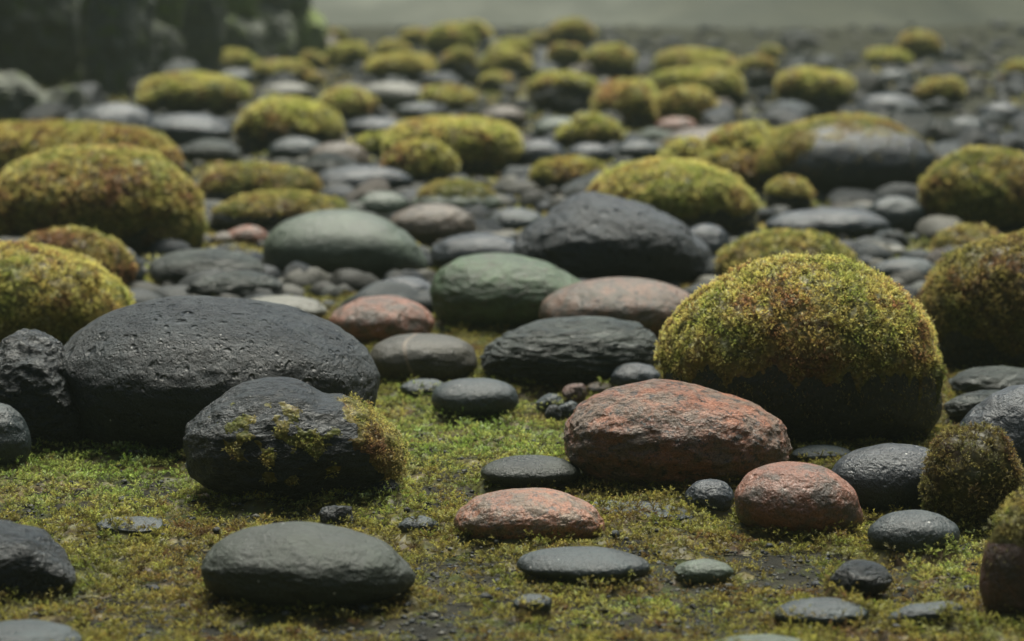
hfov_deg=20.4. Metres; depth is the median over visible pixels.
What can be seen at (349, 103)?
mossy boulder
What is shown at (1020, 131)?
cobble
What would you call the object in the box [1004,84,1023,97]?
cobble
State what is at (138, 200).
mossy boulder
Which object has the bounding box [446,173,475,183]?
cobble
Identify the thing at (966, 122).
cobble
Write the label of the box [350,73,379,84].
cobble
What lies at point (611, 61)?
mossy boulder
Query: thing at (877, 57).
mossy boulder
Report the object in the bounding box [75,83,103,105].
cobble
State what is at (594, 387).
pebble
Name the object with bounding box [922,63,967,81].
cobble
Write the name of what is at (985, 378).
cobble
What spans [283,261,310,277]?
cobble
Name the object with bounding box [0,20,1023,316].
rubble
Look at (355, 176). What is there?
cobble
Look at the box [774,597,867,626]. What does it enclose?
cobble
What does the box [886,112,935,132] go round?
cobble
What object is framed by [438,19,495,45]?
mossy boulder
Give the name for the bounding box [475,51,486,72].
cobble
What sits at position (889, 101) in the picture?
cobble
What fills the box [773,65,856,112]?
mossy boulder
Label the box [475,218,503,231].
cobble
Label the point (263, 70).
mossy boulder
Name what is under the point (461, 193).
cobble
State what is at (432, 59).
mossy boulder
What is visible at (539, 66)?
cobble
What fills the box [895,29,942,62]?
mossy cobble
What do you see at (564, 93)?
mossy boulder
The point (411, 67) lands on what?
mossy cobble
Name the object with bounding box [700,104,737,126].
cobble
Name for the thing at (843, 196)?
cobble
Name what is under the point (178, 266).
cobble
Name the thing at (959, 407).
cobble
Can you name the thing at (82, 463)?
moss carpet
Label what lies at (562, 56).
mossy boulder
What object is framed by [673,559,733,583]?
pebble
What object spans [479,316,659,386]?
boulder
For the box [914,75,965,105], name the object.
mossy boulder
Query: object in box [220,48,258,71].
mossy boulder
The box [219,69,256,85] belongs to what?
cobble
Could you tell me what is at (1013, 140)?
cobble
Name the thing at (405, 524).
pebble
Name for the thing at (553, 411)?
pebble
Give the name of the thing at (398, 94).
cobble
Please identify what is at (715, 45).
cobble
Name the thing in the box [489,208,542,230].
cobble
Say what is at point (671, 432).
boulder
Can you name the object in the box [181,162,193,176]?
cobble
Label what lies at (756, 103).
cobble
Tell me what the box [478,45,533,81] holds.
mossy boulder
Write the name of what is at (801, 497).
boulder
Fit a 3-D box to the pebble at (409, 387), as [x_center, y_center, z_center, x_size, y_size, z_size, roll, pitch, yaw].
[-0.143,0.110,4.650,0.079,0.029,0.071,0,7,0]
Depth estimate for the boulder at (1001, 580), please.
3.04 m
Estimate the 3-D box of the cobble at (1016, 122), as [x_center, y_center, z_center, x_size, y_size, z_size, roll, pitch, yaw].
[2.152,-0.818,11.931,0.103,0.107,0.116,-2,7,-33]
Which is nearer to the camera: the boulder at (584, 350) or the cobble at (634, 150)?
the boulder at (584, 350)
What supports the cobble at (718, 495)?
on the moss carpet
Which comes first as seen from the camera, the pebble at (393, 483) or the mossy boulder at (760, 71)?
the pebble at (393, 483)
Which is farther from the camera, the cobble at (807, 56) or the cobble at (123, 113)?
the cobble at (807, 56)
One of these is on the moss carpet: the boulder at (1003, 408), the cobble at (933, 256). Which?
the boulder at (1003, 408)
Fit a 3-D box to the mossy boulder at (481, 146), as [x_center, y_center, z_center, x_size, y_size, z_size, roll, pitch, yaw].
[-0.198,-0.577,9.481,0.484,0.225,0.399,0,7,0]
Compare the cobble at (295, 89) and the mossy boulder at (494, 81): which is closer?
the cobble at (295, 89)
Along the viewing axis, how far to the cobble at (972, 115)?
11.89 m
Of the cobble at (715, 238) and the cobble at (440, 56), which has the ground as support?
the cobble at (440, 56)
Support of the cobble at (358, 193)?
on the ground
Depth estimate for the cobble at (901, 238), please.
7.00 m
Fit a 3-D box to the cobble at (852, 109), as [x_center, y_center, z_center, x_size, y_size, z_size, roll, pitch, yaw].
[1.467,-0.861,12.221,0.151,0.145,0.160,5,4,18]
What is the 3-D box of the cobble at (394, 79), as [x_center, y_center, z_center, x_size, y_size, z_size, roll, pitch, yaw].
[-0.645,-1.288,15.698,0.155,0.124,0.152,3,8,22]
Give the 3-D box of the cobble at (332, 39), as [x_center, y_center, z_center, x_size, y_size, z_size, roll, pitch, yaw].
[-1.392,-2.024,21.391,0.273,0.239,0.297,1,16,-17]
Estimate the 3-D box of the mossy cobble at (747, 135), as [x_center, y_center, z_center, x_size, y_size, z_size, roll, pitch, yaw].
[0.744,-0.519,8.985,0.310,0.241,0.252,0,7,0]
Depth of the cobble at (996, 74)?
17.66 m
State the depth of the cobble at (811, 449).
4.01 m
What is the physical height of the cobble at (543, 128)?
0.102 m
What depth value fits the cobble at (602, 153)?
9.94 m
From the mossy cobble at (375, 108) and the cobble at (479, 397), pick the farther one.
the mossy cobble at (375, 108)
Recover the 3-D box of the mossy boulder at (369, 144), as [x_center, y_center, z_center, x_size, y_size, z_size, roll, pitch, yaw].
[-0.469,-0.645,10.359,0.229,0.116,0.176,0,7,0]
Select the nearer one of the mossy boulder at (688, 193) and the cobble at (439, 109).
the mossy boulder at (688, 193)
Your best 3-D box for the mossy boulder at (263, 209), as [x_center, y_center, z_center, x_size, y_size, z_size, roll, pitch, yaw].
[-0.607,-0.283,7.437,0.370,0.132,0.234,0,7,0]
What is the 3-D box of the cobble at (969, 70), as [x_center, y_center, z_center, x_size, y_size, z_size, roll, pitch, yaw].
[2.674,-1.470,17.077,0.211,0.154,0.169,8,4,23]
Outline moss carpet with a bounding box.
[0,61,1023,640]
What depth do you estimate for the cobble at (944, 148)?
9.42 m
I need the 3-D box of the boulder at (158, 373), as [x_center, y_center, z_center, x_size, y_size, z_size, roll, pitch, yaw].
[-0.429,0.082,4.173,0.472,0.234,0.383,0,7,0]
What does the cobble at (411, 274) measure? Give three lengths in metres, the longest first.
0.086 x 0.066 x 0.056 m
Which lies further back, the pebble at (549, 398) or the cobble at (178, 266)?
the cobble at (178, 266)
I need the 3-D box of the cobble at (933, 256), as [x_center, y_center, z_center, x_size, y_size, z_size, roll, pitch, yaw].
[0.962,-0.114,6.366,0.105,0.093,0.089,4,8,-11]
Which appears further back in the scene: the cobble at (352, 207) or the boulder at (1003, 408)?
the cobble at (352, 207)
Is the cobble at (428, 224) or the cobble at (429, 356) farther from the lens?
the cobble at (428, 224)
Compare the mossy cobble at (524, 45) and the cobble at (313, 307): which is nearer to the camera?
the cobble at (313, 307)
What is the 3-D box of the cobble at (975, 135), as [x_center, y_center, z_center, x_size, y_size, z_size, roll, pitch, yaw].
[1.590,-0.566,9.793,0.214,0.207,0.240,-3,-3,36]
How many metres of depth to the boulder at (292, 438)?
3.70 m
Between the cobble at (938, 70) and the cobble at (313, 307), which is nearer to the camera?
the cobble at (313, 307)
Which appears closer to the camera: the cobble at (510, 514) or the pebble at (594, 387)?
the cobble at (510, 514)
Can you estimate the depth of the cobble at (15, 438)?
3.95 m
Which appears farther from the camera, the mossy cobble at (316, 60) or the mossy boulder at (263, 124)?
the mossy cobble at (316, 60)
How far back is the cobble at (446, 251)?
6.41 m
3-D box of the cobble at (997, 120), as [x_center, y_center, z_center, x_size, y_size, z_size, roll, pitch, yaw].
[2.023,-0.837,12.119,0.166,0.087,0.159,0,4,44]
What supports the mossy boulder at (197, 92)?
on the ground
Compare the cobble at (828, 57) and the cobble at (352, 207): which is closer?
the cobble at (352, 207)
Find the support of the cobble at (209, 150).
on the ground
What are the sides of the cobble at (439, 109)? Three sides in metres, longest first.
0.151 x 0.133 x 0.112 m
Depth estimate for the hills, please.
32.57 m
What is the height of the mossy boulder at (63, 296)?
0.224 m
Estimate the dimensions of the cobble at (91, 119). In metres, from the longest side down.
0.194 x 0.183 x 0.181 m
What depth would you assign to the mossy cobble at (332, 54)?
18.99 m
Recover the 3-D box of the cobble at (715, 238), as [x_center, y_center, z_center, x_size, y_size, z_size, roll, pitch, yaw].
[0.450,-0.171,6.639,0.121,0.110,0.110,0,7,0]
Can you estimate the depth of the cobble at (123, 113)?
10.95 m
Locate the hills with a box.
[311,0,1023,28]
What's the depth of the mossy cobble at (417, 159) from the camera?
8.93 m
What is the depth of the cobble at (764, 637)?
2.87 m
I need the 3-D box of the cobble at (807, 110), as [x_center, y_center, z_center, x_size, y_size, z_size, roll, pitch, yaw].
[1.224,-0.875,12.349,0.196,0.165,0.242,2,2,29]
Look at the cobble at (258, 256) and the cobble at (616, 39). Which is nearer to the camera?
the cobble at (258, 256)
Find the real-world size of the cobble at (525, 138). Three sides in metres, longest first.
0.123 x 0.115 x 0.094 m
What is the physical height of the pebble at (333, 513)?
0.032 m
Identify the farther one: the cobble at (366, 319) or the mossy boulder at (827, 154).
the mossy boulder at (827, 154)
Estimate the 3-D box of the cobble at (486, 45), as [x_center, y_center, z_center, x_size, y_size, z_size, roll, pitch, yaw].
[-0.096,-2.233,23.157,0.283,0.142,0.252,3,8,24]
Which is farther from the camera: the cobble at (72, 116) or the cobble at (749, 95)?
the cobble at (749, 95)
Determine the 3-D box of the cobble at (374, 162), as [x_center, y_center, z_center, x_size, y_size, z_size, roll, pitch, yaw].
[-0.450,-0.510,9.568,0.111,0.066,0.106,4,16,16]
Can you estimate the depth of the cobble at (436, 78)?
15.35 m
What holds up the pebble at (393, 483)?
on the moss carpet
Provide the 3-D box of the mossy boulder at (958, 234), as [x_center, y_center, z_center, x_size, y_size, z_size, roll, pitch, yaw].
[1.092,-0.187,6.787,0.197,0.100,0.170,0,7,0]
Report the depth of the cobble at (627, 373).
4.64 m
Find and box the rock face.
[0,0,328,122]
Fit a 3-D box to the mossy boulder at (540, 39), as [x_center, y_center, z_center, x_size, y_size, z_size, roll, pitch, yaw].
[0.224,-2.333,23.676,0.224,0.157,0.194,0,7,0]
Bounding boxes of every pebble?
[211,232,230,245]
[228,225,267,245]
[319,505,353,525]
[370,478,398,496]
[398,515,438,531]
[400,379,442,394]
[513,594,551,611]
[535,393,564,411]
[545,404,561,421]
[559,401,577,419]
[562,383,586,401]
[587,382,611,393]
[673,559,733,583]
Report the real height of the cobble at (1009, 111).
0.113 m
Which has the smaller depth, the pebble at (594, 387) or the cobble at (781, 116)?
the pebble at (594, 387)
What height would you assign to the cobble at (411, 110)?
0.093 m
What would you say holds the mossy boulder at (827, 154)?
on the ground
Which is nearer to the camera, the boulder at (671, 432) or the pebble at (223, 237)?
the boulder at (671, 432)
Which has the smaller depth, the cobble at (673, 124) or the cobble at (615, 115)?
the cobble at (673, 124)
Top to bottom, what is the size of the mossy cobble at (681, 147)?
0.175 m
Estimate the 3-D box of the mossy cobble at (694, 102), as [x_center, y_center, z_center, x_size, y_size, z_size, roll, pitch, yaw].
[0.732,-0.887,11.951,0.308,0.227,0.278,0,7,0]
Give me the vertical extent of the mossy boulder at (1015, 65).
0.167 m
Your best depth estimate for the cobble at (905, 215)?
7.30 m
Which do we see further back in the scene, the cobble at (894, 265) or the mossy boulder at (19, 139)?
the mossy boulder at (19, 139)
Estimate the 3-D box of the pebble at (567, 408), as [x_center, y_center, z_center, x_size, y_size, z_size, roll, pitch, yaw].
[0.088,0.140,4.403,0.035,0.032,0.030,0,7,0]
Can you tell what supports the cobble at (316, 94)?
on the ground
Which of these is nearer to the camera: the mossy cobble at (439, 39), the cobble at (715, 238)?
the cobble at (715, 238)
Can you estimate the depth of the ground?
3.47 m
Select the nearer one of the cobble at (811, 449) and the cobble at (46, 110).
the cobble at (811, 449)
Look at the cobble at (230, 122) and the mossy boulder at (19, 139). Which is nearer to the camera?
the mossy boulder at (19, 139)
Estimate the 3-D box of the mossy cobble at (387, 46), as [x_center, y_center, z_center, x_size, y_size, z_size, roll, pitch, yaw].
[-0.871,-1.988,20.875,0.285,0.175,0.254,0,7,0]
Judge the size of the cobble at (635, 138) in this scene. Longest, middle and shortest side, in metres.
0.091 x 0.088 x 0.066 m
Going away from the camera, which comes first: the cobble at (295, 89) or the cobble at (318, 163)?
the cobble at (318, 163)
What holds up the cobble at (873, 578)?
on the moss carpet
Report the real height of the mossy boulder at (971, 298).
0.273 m
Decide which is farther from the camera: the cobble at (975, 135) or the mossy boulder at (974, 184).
the cobble at (975, 135)
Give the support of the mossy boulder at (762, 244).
on the rubble
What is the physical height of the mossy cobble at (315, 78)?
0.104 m
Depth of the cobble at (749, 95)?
14.20 m
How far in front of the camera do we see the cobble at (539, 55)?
18.83 m
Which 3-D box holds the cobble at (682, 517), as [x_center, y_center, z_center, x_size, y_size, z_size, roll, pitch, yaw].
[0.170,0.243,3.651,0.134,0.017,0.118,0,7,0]
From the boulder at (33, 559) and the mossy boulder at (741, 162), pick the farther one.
the mossy boulder at (741, 162)
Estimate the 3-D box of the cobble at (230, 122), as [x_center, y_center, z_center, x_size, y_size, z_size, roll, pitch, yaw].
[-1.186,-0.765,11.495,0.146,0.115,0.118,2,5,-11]
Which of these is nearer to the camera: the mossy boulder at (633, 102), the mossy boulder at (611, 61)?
the mossy boulder at (633, 102)
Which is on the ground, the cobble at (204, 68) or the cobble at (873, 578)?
the cobble at (204, 68)
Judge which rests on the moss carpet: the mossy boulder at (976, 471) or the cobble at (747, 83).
the mossy boulder at (976, 471)
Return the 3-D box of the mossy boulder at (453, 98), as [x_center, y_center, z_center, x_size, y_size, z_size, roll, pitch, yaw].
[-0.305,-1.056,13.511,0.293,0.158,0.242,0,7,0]
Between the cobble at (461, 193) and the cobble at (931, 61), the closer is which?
the cobble at (461, 193)
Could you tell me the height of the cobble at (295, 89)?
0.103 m
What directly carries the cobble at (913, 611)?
on the moss carpet
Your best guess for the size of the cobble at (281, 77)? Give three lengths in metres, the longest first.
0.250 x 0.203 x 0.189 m
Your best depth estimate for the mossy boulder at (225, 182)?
8.10 m
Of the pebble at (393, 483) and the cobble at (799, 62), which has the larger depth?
the cobble at (799, 62)
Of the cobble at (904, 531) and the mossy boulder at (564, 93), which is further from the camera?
the mossy boulder at (564, 93)
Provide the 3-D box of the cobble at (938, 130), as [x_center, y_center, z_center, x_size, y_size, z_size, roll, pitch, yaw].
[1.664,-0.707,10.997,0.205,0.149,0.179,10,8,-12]
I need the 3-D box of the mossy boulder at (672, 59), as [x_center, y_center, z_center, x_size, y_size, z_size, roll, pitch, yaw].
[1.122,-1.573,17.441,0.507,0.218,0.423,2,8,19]
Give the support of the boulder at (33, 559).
on the moss carpet
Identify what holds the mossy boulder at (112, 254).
on the moss carpet
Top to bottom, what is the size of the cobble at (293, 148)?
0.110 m
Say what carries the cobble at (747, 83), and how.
on the ground
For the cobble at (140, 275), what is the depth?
5.99 m
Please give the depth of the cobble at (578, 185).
8.42 m
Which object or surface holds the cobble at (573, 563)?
on the moss carpet
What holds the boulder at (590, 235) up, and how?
on the rubble
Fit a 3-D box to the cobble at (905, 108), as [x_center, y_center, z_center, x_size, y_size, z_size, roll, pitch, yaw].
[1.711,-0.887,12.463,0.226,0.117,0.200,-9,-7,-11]
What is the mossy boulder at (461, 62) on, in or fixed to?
on the ground
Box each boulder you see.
[0,118,184,173]
[0,142,207,257]
[0,238,134,345]
[0,328,83,448]
[0,520,75,595]
[20,223,139,284]
[62,295,379,451]
[135,70,252,116]
[183,376,409,501]
[197,159,323,201]
[200,521,414,609]
[211,187,347,230]
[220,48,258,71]
[231,93,344,153]
[252,58,312,85]
[263,209,427,280]
[318,85,371,121]
[328,27,349,42]
[339,40,371,70]
[353,129,387,158]
[376,52,438,71]
[380,114,522,178]
[398,27,427,45]
[418,82,477,112]
[429,253,580,328]
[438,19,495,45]
[440,46,479,87]
[476,70,513,93]
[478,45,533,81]
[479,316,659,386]
[510,191,712,284]
[526,31,550,47]
[526,69,599,117]
[527,154,610,191]
[539,277,690,338]
[545,42,585,70]
[554,111,623,149]
[563,379,792,487]
[579,42,637,80]
[586,156,760,234]
[590,76,661,132]
[648,64,747,106]
[651,47,738,73]
[653,251,947,445]
[695,144,760,190]
[713,227,859,276]
[731,54,778,92]
[734,461,862,534]
[754,111,939,195]
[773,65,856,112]
[831,443,929,511]
[863,46,913,68]
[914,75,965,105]
[915,227,1023,368]
[917,145,1023,232]
[918,420,1023,529]
[929,222,1000,250]
[959,385,1023,494]
[979,486,1023,615]
[1004,58,1023,75]
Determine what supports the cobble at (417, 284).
on the moss carpet
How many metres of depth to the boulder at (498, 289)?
5.47 m
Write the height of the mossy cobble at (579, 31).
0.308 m
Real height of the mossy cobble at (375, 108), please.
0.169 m
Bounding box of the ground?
[0,23,1023,640]
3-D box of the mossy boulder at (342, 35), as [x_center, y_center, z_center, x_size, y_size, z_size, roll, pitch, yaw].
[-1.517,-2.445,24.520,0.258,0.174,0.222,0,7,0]
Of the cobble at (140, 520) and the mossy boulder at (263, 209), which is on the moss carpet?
the cobble at (140, 520)
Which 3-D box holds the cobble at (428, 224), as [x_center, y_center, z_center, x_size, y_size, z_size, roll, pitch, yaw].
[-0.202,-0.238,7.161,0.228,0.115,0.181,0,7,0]
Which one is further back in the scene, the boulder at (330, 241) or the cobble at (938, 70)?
the cobble at (938, 70)
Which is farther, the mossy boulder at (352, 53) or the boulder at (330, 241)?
the mossy boulder at (352, 53)
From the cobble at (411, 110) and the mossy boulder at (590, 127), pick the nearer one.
the mossy boulder at (590, 127)
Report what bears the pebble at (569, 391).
on the moss carpet
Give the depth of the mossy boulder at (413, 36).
24.48 m
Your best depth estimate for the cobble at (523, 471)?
3.82 m
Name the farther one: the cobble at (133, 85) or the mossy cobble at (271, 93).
the cobble at (133, 85)
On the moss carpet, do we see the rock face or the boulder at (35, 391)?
the boulder at (35, 391)
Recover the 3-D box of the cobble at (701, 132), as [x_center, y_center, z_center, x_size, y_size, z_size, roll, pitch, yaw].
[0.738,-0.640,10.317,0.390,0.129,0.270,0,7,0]
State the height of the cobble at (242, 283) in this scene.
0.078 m
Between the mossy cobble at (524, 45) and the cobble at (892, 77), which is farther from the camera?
the mossy cobble at (524, 45)
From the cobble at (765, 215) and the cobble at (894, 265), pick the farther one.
the cobble at (765, 215)
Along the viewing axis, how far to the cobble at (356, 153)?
9.38 m
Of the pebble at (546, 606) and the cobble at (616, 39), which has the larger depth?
the cobble at (616, 39)
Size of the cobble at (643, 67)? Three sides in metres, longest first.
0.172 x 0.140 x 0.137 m
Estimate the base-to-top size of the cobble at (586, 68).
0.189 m
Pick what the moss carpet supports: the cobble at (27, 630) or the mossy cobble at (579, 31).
the cobble at (27, 630)
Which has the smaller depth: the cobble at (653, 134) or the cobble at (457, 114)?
the cobble at (653, 134)
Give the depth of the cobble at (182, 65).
16.02 m
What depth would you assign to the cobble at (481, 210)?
7.71 m
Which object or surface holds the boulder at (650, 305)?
on the moss carpet
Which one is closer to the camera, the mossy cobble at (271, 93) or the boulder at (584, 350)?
the boulder at (584, 350)
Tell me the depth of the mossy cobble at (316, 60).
18.55 m
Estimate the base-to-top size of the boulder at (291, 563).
0.095 m
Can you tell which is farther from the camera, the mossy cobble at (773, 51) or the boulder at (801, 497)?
the mossy cobble at (773, 51)
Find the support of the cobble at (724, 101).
on the ground
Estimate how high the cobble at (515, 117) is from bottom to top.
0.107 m
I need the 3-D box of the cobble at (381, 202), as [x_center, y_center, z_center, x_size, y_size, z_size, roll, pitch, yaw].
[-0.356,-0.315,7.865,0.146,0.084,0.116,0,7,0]
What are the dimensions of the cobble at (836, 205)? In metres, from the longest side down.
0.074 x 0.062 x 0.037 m
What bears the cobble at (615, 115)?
on the ground
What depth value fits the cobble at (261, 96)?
12.47 m
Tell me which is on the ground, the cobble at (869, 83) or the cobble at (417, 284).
the cobble at (869, 83)
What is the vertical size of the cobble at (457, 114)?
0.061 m
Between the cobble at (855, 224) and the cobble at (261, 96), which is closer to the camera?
the cobble at (855, 224)
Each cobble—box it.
[0,403,30,464]
[0,619,81,640]
[22,101,72,121]
[65,112,81,120]
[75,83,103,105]
[75,102,153,127]
[76,117,106,122]
[97,516,162,535]
[125,247,143,280]
[126,78,146,101]
[142,113,233,146]
[148,248,264,283]
[159,59,199,74]
[180,139,240,166]
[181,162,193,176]
[185,270,283,297]
[198,66,212,72]
[218,117,234,135]
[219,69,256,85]
[247,252,262,261]
[249,93,273,105]
[252,295,326,317]
[253,91,280,100]
[254,71,297,95]
[258,82,313,98]
[268,137,320,160]
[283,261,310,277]
[298,153,350,174]
[299,50,326,70]
[302,70,326,86]
[307,142,370,164]
[312,92,324,99]
[318,165,412,190]
[326,40,349,68]
[327,35,338,48]
[329,295,433,345]
[332,86,379,116]
[344,117,401,137]
[345,178,392,202]
[346,204,360,210]
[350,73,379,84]
[359,191,408,214]
[361,82,421,109]
[363,51,434,82]
[370,159,382,165]
[370,333,477,381]
[375,38,410,55]
[379,136,461,182]
[382,276,430,290]
[383,76,409,83]
[389,203,476,246]
[395,102,435,119]
[398,271,427,281]
[411,177,501,210]
[417,104,449,117]
[419,71,465,87]
[422,23,478,59]
[430,232,515,268]
[432,378,518,418]
[437,53,443,71]
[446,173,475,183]
[449,112,462,116]
[454,488,604,539]
[462,104,482,115]
[462,204,490,217]
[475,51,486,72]
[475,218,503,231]
[480,106,526,128]
[481,38,504,50]
[481,455,580,487]
[489,37,532,54]
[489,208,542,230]
[504,71,519,83]
[513,139,567,166]
[516,546,649,582]
[521,136,532,143]
[530,60,558,78]
[532,47,547,61]
[533,117,570,137]
[546,16,596,50]
[560,171,604,197]
[566,63,596,80]
[566,143,613,163]
[593,110,623,129]
[593,500,693,520]
[602,35,626,46]
[610,363,660,386]
[614,140,660,160]
[625,136,645,141]
[633,60,653,76]
[639,127,671,141]
[655,117,697,131]
[656,83,718,126]
[657,135,705,159]
[662,126,721,146]
[685,479,734,510]
[689,224,729,256]
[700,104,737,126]
[700,119,779,154]
[707,41,722,50]
[717,98,733,105]
[718,634,802,640]
[742,78,749,87]
[744,86,752,101]
[750,100,764,108]
[756,208,774,224]
[758,45,784,58]
[758,105,807,128]
[763,174,815,210]
[765,208,890,239]
[769,100,818,117]
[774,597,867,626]
[779,31,817,48]
[782,59,807,71]
[788,52,812,62]
[792,444,850,461]
[815,55,835,60]
[827,188,877,207]
[829,559,892,595]
[831,203,842,207]
[837,104,867,113]
[850,68,888,94]
[856,93,920,109]
[866,196,925,234]
[867,510,959,553]
[872,257,934,276]
[873,229,908,247]
[879,70,913,85]
[883,103,929,117]
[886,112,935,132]
[888,601,962,625]
[889,246,907,255]
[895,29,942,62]
[906,85,916,98]
[917,118,965,143]
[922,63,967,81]
[924,58,934,64]
[925,248,948,265]
[930,141,962,160]
[944,390,998,420]
[948,365,1023,394]
[949,62,974,77]
[949,117,986,130]
[952,125,1002,147]
[965,113,983,122]
[979,114,1009,128]
[980,102,1023,121]
[992,73,1003,77]
[998,131,1023,152]
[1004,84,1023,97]
[1009,113,1023,131]
[1016,125,1023,137]
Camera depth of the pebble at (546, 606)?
3.08 m
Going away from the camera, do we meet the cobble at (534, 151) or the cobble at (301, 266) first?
the cobble at (301, 266)
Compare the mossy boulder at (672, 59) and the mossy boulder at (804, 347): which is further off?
the mossy boulder at (672, 59)
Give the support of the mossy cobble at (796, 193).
on the ground
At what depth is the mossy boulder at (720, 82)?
13.54 m
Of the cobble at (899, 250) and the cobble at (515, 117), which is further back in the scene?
the cobble at (515, 117)
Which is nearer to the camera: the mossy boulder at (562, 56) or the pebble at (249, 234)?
the pebble at (249, 234)
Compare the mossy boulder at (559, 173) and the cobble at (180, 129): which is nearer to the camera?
the mossy boulder at (559, 173)
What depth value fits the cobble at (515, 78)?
16.33 m
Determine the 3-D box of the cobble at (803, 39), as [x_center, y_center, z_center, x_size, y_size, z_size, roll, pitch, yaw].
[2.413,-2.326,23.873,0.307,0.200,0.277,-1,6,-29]
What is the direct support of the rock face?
on the ground
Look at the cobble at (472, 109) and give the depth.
12.93 m
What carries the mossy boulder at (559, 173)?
on the ground
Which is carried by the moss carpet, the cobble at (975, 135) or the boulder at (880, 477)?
the boulder at (880, 477)
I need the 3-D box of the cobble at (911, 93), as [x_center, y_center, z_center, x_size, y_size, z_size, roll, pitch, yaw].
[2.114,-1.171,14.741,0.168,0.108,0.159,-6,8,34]
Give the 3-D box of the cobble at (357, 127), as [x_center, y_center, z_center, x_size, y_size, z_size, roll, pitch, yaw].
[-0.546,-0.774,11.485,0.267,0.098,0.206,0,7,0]

